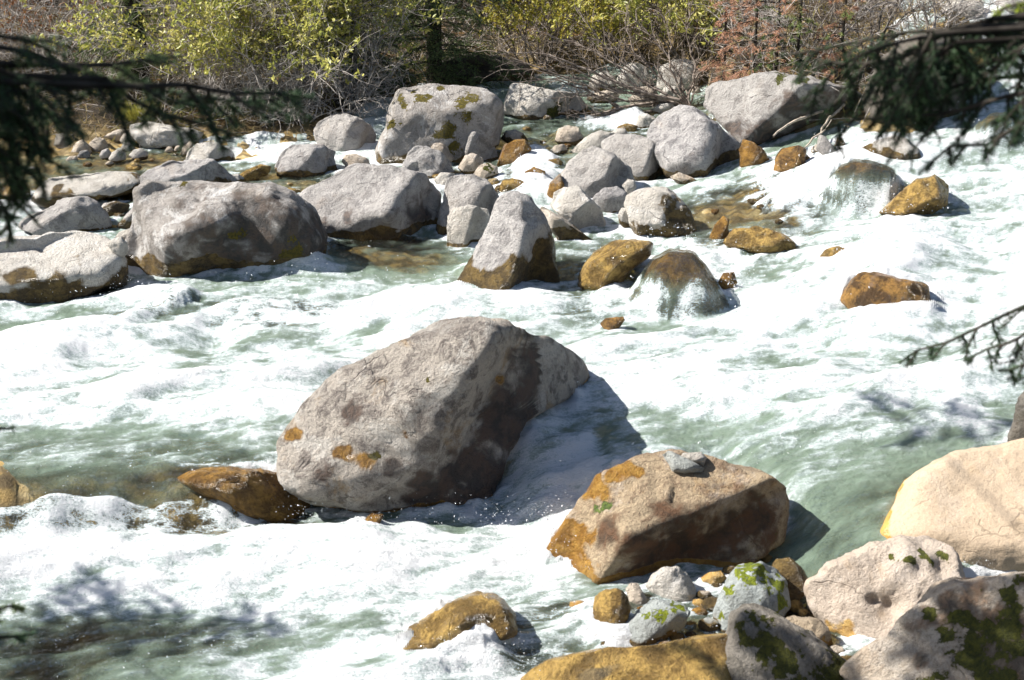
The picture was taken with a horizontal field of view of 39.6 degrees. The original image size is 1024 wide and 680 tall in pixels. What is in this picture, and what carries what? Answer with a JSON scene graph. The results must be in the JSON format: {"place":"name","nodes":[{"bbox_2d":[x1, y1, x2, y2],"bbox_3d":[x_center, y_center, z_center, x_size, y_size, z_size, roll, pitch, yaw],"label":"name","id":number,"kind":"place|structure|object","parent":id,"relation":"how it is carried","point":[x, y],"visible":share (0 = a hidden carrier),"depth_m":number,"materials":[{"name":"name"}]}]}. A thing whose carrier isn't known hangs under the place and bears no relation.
{"place":"outdoors","nodes":[
{"label":"outdoors","id":0,"kind":"place"},
{"bbox_2d":[0,0,1023,679],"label":"river","id":1,"kind":"structure","parent":0,"point":[784,336],"depth_m":8.09,"materials":[{"name":"liquid"}]},
{"bbox_2d":[101,201,129,216],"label":"stone","id":2,"kind":"object","parent":1,"relation":"on","point":[111,208],"visible":0.69,"depth_m":12.19,"materials":[{"name":"stone"}]},
{"bbox_2d":[240,164,270,182],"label":"stone","id":3,"kind":"object","parent":1,"relation":"on","point":[255,173],"visible":0.93,"depth_m":13.18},
{"bbox_2d":[342,154,369,166],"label":"stone","id":4,"kind":"object","parent":1,"relation":"on","point":[348,159],"visible":0.65,"depth_m":13.45,"materials":[{"name":"beige stone"}]},
{"bbox_2d":[457,191,559,289],"bbox_3d":[-0.032,-0.642,10.201,0.775,0.868,0.888,0,20,0],"label":"boulder","id":5,"kind":"object","parent":1,"relation":"in","point":[515,245],"visible":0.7,"depth_m":9.99,"materials":[{"name":"grey stone"}]},
{"bbox_2d":[5,84,1022,678],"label":"spray","id":6,"kind":"object","parent":1,"relation":"on","point":[605,376],"visible":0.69,"depth_m":9.43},
{"bbox_2d":[547,174,563,198],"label":"rock","id":7,"kind":"object","parent":1,"relation":"in","point":[556,183],"visible":0.63,"depth_m":12.09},
{"bbox_2d":[555,125,583,148],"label":"rock","id":8,"kind":"object","parent":1,"relation":"in","point":[571,135],"visible":0.78,"depth_m":14.03,"materials":[{"name":"beige stone"}]},
{"bbox_2d":[570,130,614,152],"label":"rock","id":9,"kind":"object","parent":1,"relation":"in","point":[596,138],"visible":0.49,"depth_m":13.59,"materials":[{"name":"stone"}]},
{"bbox_2d":[592,186,626,212],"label":"rock","id":10,"kind":"object","parent":1,"relation":"in","point":[609,199],"visible":0.86,"depth_m":11.81,"materials":[{"name":"grey stone"}]},
{"bbox_2d":[593,588,631,623],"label":"stone","id":11,"kind":"object","parent":1,"relation":"on","point":[613,605],"visible":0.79,"depth_m":6.29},
{"bbox_2d":[600,316,624,329],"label":"stone","id":12,"kind":"object","parent":1,"relation":"on","point":[610,323],"visible":0.98,"depth_m":9.25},
{"bbox_2d":[578,239,652,297],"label":"rock","id":13,"kind":"object","parent":1,"relation":"on","point":[615,261],"visible":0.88,"depth_m":9.90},
{"bbox_2d":[636,113,655,130],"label":"stone","id":14,"kind":"object","parent":1,"relation":"on","point":[645,120],"visible":0.77,"depth_m":14.58,"materials":[{"name":"stone"}]},
{"bbox_2d":[639,251,719,319],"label":"rock","id":15,"kind":"object","parent":1,"relation":"in","point":[670,304],"visible":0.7,"depth_m":9.51,"materials":[{"name":"stone"}]},
{"bbox_2d":[698,617,720,633],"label":"pebble","id":16,"kind":"object","parent":1,"relation":"on","point":[707,624],"visible":0.99,"depth_m":6.36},
{"bbox_2d":[700,571,725,583],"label":"stone","id":17,"kind":"object","parent":1,"relation":"on","point":[714,577],"visible":0.94,"depth_m":6.75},
{"bbox_2d":[718,272,736,288],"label":"stone","id":18,"kind":"object","parent":1,"relation":"on","point":[731,278],"visible":0.9,"depth_m":9.79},
{"bbox_2d":[816,135,836,154],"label":"rock","id":19,"kind":"object","parent":1,"relation":"on","point":[825,144],"visible":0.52,"depth_m":12.19,"materials":[{"name":"grey stone"}]},
{"bbox_2d":[826,161,895,207],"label":"rock","id":20,"kind":"object","parent":1,"relation":"in","point":[875,177],"visible":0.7,"depth_m":11.31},
{"bbox_2d":[840,272,930,308],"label":"rock","id":21,"kind":"object","parent":1,"relation":"in","point":[882,289],"visible":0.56,"depth_m":9.18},
{"bbox_2d":[860,135,920,166],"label":"rock","id":22,"kind":"object","parent":1,"relation":"on","point":[884,149],"visible":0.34,"depth_m":11.91,"materials":[{"name":"stone"}]},
{"bbox_2d":[879,174,948,215],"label":"rock","id":23,"kind":"object","parent":1,"relation":"in","point":[932,191],"visible":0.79,"depth_m":10.87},
{"bbox_2d":[1007,392,1023,441],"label":"stone","id":24,"kind":"object","parent":1,"relation":"on","point":[1016,431],"visible":0.81,"depth_m":7.42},
{"bbox_2d":[0,0,1023,679],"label":"ground","id":25,"kind":"structure","parent":0,"point":[14,490],"depth_m":11.20,"materials":[{"name":"soil"}]},
{"bbox_2d":[0,230,128,303],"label":"rock","id":26,"kind":"object","parent":25,"relation":"on","point":[57,267],"visible":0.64,"depth_m":10.22,"materials":[{"name":"stone"}]},
{"bbox_2d":[107,237,127,256],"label":"stone","id":27,"kind":"object","parent":26,"relation":"on","point":[118,246],"visible":1,"depth_m":10.28,"materials":[{"name":"stone"}]},
{"bbox_2d":[19,196,112,234],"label":"rock","id":28,"kind":"object","parent":25,"relation":"on","point":[82,213],"visible":0.64,"depth_m":11.71,"materials":[{"name":"grey stone"}]},
{"bbox_2d":[0,0,152,72],"bbox_3d":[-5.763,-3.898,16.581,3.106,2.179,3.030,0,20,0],"label":"bare shrub","id":29,"kind":"object","parent":25,"relation":"on","point":[32,26],"visible":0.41,"depth_m":16.15,"materials":[{"name":"brown plant"}]},
{"bbox_2d":[34,17,121,91],"bbox_3d":[-4.805,-3.150,15.917,1.103,0.991,0.832,-13,24,-32],"label":"bare shrub","id":30,"kind":"object","parent":25,"relation":"on","point":[109,60],"visible":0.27,"depth_m":15.84,"materials":[{"name":"brown plant"}]},
{"bbox_2d":[31,171,139,207],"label":"rock","id":31,"kind":"object","parent":25,"relation":"on","point":[107,185],"visible":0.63,"depth_m":12.62,"materials":[{"name":"stone"}]},
{"bbox_2d":[89,137,107,151],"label":"stone","id":32,"kind":"object","parent":25,"relation":"on","point":[96,144],"visible":0.84,"depth_m":14.44,"materials":[{"name":"beige stone"}]},
{"bbox_2d":[51,0,207,81],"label":"bush","id":33,"kind":"object","parent":25,"relation":"on","point":[128,4],"visible":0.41,"depth_m":15.77,"materials":[{"name":"green plant"}]},
{"bbox_2d":[113,93,164,122],"bbox_3d":[-3.937,-2.432,14.938,0.604,0.310,0.614,0,20,0],"label":"grass tuft","id":34,"kind":"object","parent":25,"relation":"on","point":[131,115],"visible":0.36,"depth_m":14.85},
{"bbox_2d":[0,33,317,644],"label":"spruce tree","id":35,"kind":"object","parent":25,"relation":"on","point":[15,116],"visible":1,"depth_m":2.36,"materials":[{"name":"green plant"}]},
{"bbox_2d":[130,122,203,149],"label":"rock","id":36,"kind":"object","parent":25,"relation":"on","point":[164,138],"visible":0.64,"depth_m":14.46,"materials":[{"name":"stone"}]},
{"bbox_2d":[139,158,232,182],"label":"rock","id":37,"kind":"object","parent":25,"relation":"on","point":[210,169],"visible":0.43,"depth_m":12.76,"materials":[{"name":"grey stone"}]},
{"bbox_2d":[19,0,354,101],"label":"bush","id":38,"kind":"object","parent":25,"relation":"on","point":[102,16],"visible":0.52,"depth_m":15.00,"materials":[{"name":"green plant"}]},
{"bbox_2d":[186,141,235,164],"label":"rock","id":39,"kind":"object","parent":25,"relation":"on","point":[203,150],"visible":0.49,"depth_m":13.88,"materials":[{"name":"stone"}]},
{"bbox_2d":[125,180,327,292],"bbox_3d":[-2.211,-0.797,10.975,1.590,0.966,1.243,0,20,0],"label":"boulder","id":40,"kind":"object","parent":25,"relation":"on","point":[179,228],"visible":0.81,"depth_m":10.53,"materials":[{"name":"stone"}]},
{"bbox_2d":[21,0,438,138],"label":"bush","id":41,"kind":"object","parent":25,"relation":"on","point":[314,23],"visible":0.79,"depth_m":14.91,"materials":[{"name":"green plant"}]},
{"bbox_2d":[174,48,294,114],"bbox_3d":[-3.122,-2.727,15.193,1.268,0.871,1.149,15,25,36],"label":"bare shrub","id":42,"kind":"object","parent":25,"relation":"on","point":[201,81],"visible":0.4,"depth_m":15.16,"materials":[{"name":"brown plant"}]},
{"bbox_2d":[177,466,313,523],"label":"rock","id":43,"kind":"object","parent":25,"relation":"on","point":[252,493],"visible":0.68,"depth_m":7.31,"materials":[{"name":"stone"}]},
{"bbox_2d":[136,0,464,98],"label":"bush","id":44,"kind":"object","parent":25,"relation":"on","point":[329,17],"visible":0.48,"depth_m":15.38,"materials":[{"name":"green plant"}]},
{"bbox_2d":[274,144,337,179],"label":"rock","id":45,"kind":"object","parent":25,"relation":"on","point":[308,161],"visible":0.87,"depth_m":13.28,"materials":[{"name":"grey stone"}]},
{"bbox_2d":[218,29,399,141],"bbox_3d":[-2.176,-2.728,14.989,2.078,1.167,1.649,0,20,0],"label":"bare shrub","id":46,"kind":"object","parent":25,"relation":"on","point":[308,106],"visible":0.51,"depth_m":14.92,"materials":[{"name":"brown plant"}]},
{"bbox_2d":[240,20,418,117],"bbox_3d":[-1.857,-2.877,15.410,2.012,1.139,1.618,-12,23,-29],"label":"bare shrub","id":47,"kind":"object","parent":25,"relation":"on","point":[359,92],"visible":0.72,"depth_m":15.33,"materials":[{"name":"brown plant"}]},
{"bbox_2d":[313,113,375,150],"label":"rock","id":48,"kind":"object","parent":25,"relation":"on","point":[343,132],"visible":0.65,"depth_m":13.98,"materials":[{"name":"grey stone"}]},
{"bbox_2d":[273,0,420,102],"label":"bush","id":49,"kind":"object","parent":25,"relation":"on","point":[386,57],"visible":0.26,"depth_m":16.10,"materials":[{"name":"green plant"}]},
{"bbox_2d":[299,163,440,248],"bbox_3d":[-1.180,-1.081,11.801,1.191,0.788,1.157,0,20,0],"label":"boulder","id":50,"kind":"object","parent":25,"relation":"on","point":[364,203],"visible":0.82,"depth_m":11.48,"materials":[{"name":"grey stone"}]},
{"bbox_2d":[402,145,454,178],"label":"rock","id":51,"kind":"object","parent":25,"relation":"on","point":[429,162],"visible":0.66,"depth_m":13.19,"materials":[{"name":"grey stone"}]},
{"bbox_2d":[276,316,589,512],"bbox_3d":[-0.277,0.345,7.767,2.160,1.172,0.995,-11,23,-27],"label":"boulder","id":52,"kind":"object","parent":25,"relation":"on","point":[440,411],"visible":0.98,"depth_m":7.30,"materials":[{"name":"stone"}]},
{"bbox_2d":[375,83,503,166],"bbox_3d":[-0.736,-2.053,14.015,1.314,0.985,1.057,0,20,0],"label":"boulder","id":53,"kind":"object","parent":25,"relation":"on","point":[450,117],"visible":0.74,"depth_m":13.57,"materials":[{"name":"stone"}]},
{"bbox_2d":[357,0,534,101],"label":"spruce tree","id":54,"kind":"object","parent":25,"relation":"on","point":[434,41],"visible":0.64,"depth_m":16.56,"materials":[{"name":"green plant"}]},
{"bbox_2d":[403,590,518,650],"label":"rock","id":55,"kind":"object","parent":25,"relation":"on","point":[496,613],"visible":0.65,"depth_m":6.16,"materials":[{"name":"stone"}]},
{"bbox_2d":[436,174,498,234],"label":"rock","id":56,"kind":"object","parent":25,"relation":"on","point":[460,190],"visible":0.62,"depth_m":11.57,"materials":[{"name":"grey stone"}]},
{"bbox_2d":[447,204,489,254],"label":"rock","id":57,"kind":"object","parent":25,"relation":"on","point":[467,225],"visible":0.77,"depth_m":11.11,"materials":[{"name":"stone"}]},
{"bbox_2d":[458,153,483,173],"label":"stone","id":58,"kind":"object","parent":25,"relation":"on","point":[470,163],"visible":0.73,"depth_m":13.27,"materials":[{"name":"beige stone"}]},
{"bbox_2d":[464,130,498,162],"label":"rock","id":59,"kind":"object","parent":25,"relation":"on","point":[475,144],"visible":0.64,"depth_m":13.61,"materials":[{"name":"grey stone"}]},
{"bbox_2d":[0,0,965,142],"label":"dry undergrowth","id":60,"kind":"object","parent":25,"relation":"on","point":[497,50],"visible":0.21,"depth_m":15.99,"materials":[{"name":"brown plant"}]},
{"bbox_2d":[474,163,498,179],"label":"stone","id":61,"kind":"object","parent":25,"relation":"on","point":[487,171],"visible":0.8,"depth_m":13.00,"materials":[{"name":"beige stone"}]},
{"bbox_2d":[442,53,534,85],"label":"rock","id":62,"kind":"object","parent":25,"relation":"on","point":[485,71],"visible":0.36,"depth_m":17.05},
{"bbox_2d":[0,0,983,148],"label":"dead twigs","id":63,"kind":"object","parent":25,"relation":"on","point":[580,36],"visible":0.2,"depth_m":15.26,"materials":[{"name":"brown plant"}]},
{"bbox_2d":[499,178,523,192],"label":"stone","id":64,"kind":"object","parent":25,"relation":"on","point":[507,185],"visible":0.57,"depth_m":12.41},
{"bbox_2d":[501,129,527,142],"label":"stone","id":65,"kind":"object","parent":25,"relation":"on","point":[508,136],"visible":0.66,"depth_m":14.11,"materials":[{"name":"grey stone"}]},
{"bbox_2d":[497,139,531,170],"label":"rock","id":66,"kind":"object","parent":25,"relation":"on","point":[512,151],"visible":0.76,"depth_m":13.34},
{"bbox_2d":[386,0,646,65],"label":"bush","id":67,"kind":"object","parent":25,"relation":"on","point":[555,19],"visible":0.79,"depth_m":17.34,"materials":[{"name":"green plant"}]},
{"bbox_2d":[503,83,588,126],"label":"rock","id":68,"kind":"object","parent":25,"relation":"on","point":[533,103],"visible":0.9,"depth_m":15.19,"materials":[{"name":"stone"}]},
{"bbox_2d":[540,207,591,248],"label":"rock","id":69,"kind":"object","parent":25,"relation":"on","point":[561,228],"visible":0.8,"depth_m":11.10,"materials":[{"name":"beige stone"}]},
{"bbox_2d":[550,185,605,244],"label":"rock","id":70,"kind":"object","parent":25,"relation":"on","point":[578,207],"visible":0.73,"depth_m":11.27,"materials":[{"name":"stone"}]},
{"bbox_2d":[561,146,635,197],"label":"boulder","id":71,"kind":"object","parent":25,"relation":"on","point":[591,171],"visible":0.73,"depth_m":12.10,"materials":[{"name":"grey stone"}]},
{"bbox_2d":[472,0,740,136],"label":"leafless shrub","id":72,"kind":"object","parent":25,"relation":"on","point":[654,99],"visible":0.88,"depth_m":15.15,"materials":[{"name":"grey plant"}]},
{"bbox_2d":[523,0,704,65],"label":"bush","id":73,"kind":"object","parent":25,"relation":"on","point":[612,27],"visible":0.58,"depth_m":17.17,"materials":[{"name":"green plant"}]},
{"bbox_2d":[520,633,731,679],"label":"rock","id":74,"kind":"object","parent":25,"relation":"on","point":[700,657],"visible":0.91,"depth_m":5.81,"materials":[{"name":"stone"}]},
{"bbox_2d":[601,133,663,180],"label":"boulder","id":75,"kind":"object","parent":25,"relation":"on","point":[635,152],"visible":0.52,"depth_m":12.74,"materials":[{"name":"grey stone"}]},
{"bbox_2d":[617,63,652,86],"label":"rock","id":76,"kind":"object","parent":25,"relation":"on","point":[638,67],"visible":0.31,"depth_m":16.50,"materials":[{"name":"stone"}]},
{"bbox_2d":[626,583,647,610],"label":"stone","id":77,"kind":"object","parent":25,"relation":"on","point":[636,594],"visible":0.81,"depth_m":6.55,"materials":[{"name":"beige stone"}]},
{"bbox_2d":[626,599,690,646],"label":"stone","id":78,"kind":"object","parent":25,"relation":"on","point":[657,620],"visible":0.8,"depth_m":6.25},
{"bbox_2d":[624,186,696,246],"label":"rock","id":79,"kind":"object","parent":25,"relation":"on","point":[656,208],"visible":0.79,"depth_m":11.06,"materials":[{"name":"stone"}]},
{"bbox_2d":[547,449,789,605],"bbox_3d":[0.750,0.946,7.128,1.259,0.838,0.857,0,20,0],"label":"boulder","id":80,"kind":"object","parent":25,"relation":"on","point":[642,514],"visible":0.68,"depth_m":6.90,"materials":[{"name":"stone"}]},
{"bbox_2d":[663,451,703,473],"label":"stone","id":81,"kind":"object","parent":80,"relation":"on","point":[679,463],"visible":1,"depth_m":6.91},
{"bbox_2d":[681,452,706,465],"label":"stone","id":82,"kind":"object","parent":80,"relation":"on","point":[699,458],"visible":0.85,"depth_m":6.93,"materials":[{"name":"stone"}]},
{"bbox_2d":[645,566,696,605],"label":"stone","id":83,"kind":"object","parent":25,"relation":"on","point":[675,583],"visible":0.81,"depth_m":6.60,"materials":[{"name":"stone"}]},
{"bbox_2d":[577,0,765,76],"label":"bush","id":84,"kind":"object","parent":25,"relation":"on","point":[683,14],"visible":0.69,"depth_m":16.26,"materials":[{"name":"green plant"}]},
{"bbox_2d":[656,58,699,90],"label":"rock","id":85,"kind":"object","parent":25,"relation":"on","point":[661,84],"visible":0.34,"depth_m":16.02,"materials":[{"name":"stone"}]},
{"bbox_2d":[647,105,739,177],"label":"boulder","id":86,"kind":"object","parent":25,"relation":"on","point":[692,141],"visible":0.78,"depth_m":12.62,"materials":[{"name":"grey stone"}]},
{"bbox_2d":[709,216,728,243],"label":"stone","id":87,"kind":"object","parent":25,"relation":"on","point":[720,230],"visible":0.91,"depth_m":10.88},
{"bbox_2d":[696,0,762,82],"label":"sapling","id":88,"kind":"object","parent":25,"relation":"on","point":[724,52],"visible":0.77,"depth_m":14.93,"materials":[{"name":"brown plant"}]},
{"bbox_2d":[689,0,794,65],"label":"bare shrub","id":89,"kind":"object","parent":25,"relation":"on","point":[743,13],"visible":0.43,"depth_m":14.82,"materials":[{"name":"brown plant"}]},
{"bbox_2d":[713,561,790,633],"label":"rock","id":90,"kind":"object","parent":25,"relation":"on","point":[761,583],"visible":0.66,"depth_m":6.35,"materials":[{"name":"stone"}]},
{"bbox_2d":[739,139,768,167],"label":"rock","id":91,"kind":"object","parent":25,"relation":"on","point":[751,153],"visible":0.74,"depth_m":12.53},
{"bbox_2d":[723,226,795,254],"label":"rock","id":92,"kind":"object","parent":25,"relation":"on","point":[752,239],"visible":0.84,"depth_m":10.47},
{"bbox_2d":[709,0,812,79],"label":"sapling","id":93,"kind":"object","parent":25,"relation":"on","point":[756,32],"visible":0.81,"depth_m":14.18,"materials":[{"name":"brown plant"}]},
{"bbox_2d":[750,0,811,72],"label":"sapling","id":94,"kind":"object","parent":25,"relation":"on","point":[770,64],"visible":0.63,"depth_m":14.15,"materials":[{"name":"brown plant"}]},
{"bbox_2d":[703,71,861,147],"bbox_3d":[2.617,-2.119,13.528,1.612,0.975,1.471,0,20,0],"label":"boulder","id":95,"kind":"object","parent":25,"relation":"on","point":[758,108],"visible":0.51,"depth_m":12.98,"materials":[{"name":"grey stone"}]},
{"bbox_2d":[725,603,846,679],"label":"boulder","id":96,"kind":"object","parent":25,"relation":"on","point":[763,643],"visible":0.84,"depth_m":5.78,"materials":[{"name":"stone"}]},
{"bbox_2d":[771,557,807,603],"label":"stone","id":97,"kind":"object","parent":25,"relation":"on","point":[792,572],"visible":0.49,"depth_m":6.60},
{"bbox_2d":[772,145,806,175],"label":"rock","id":98,"kind":"object","parent":25,"relation":"on","point":[792,157],"visible":0.79,"depth_m":12.10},
{"bbox_2d":[761,0,827,74],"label":"sapling","id":99,"kind":"object","parent":25,"relation":"on","point":[799,27],"visible":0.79,"depth_m":13.75,"materials":[{"name":"brown plant"}]},
{"bbox_2d":[786,615,832,645],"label":"stone","id":100,"kind":"object","parent":25,"relation":"on","point":[819,628],"visible":0.5,"depth_m":6.20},
{"bbox_2d":[717,0,924,78],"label":"bare shrub","id":101,"kind":"object","parent":25,"relation":"on","point":[849,24],"visible":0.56,"depth_m":13.83,"materials":[{"name":"brown plant"}]},
{"bbox_2d":[806,0,869,79],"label":"sapling","id":102,"kind":"object","parent":25,"relation":"on","point":[845,13],"visible":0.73,"depth_m":13.64,"materials":[{"name":"brown plant"}]},
{"bbox_2d":[803,534,964,649],"bbox_3d":[1.691,1.167,6.485,0.738,0.590,0.608,0,20,0],"label":"boulder","id":103,"kind":"object","parent":25,"relation":"on","point":[875,589],"visible":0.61,"depth_m":6.31,"materials":[{"name":"stone"}]},
{"bbox_2d":[811,0,963,58],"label":"bare shrub","id":104,"kind":"object","parent":25,"relation":"on","point":[893,19],"visible":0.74,"depth_m":14.11,"materials":[{"name":"brown plant"}]},
{"bbox_2d":[776,0,1023,388],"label":"spruce tree","id":105,"kind":"object","parent":25,"relation":"on","point":[1008,29],"visible":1,"depth_m":2.67,"materials":[{"name":"green plant"}]},
{"bbox_2d":[862,33,969,123],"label":"boulder","id":106,"kind":"object","parent":25,"relation":"on","point":[904,46],"visible":0.09,"depth_m":12.63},
{"bbox_2d":[839,571,1023,679],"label":"boulder","id":107,"kind":"object","parent":25,"relation":"on","point":[956,628],"visible":1,"depth_m":5.56,"materials":[{"name":"beige stone"}]},
{"bbox_2d":[882,0,1013,32],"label":"bare shrub","id":108,"kind":"object","parent":25,"relation":"on","point":[962,6],"visible":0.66,"depth_m":14.64,"materials":[{"name":"brown plant"}]},
{"bbox_2d":[880,438,1023,571],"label":"boulder","id":109,"kind":"object","parent":25,"relation":"on","point":[968,504],"visible":0.71,"depth_m":6.73,"materials":[{"name":"stone"}]},
{"bbox_2d":[938,0,983,18],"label":"rock","id":110,"kind":"object","parent":25,"relation":"on","point":[971,11],"visible":0.25,"depth_m":15.01,"materials":[{"name":"stone"}]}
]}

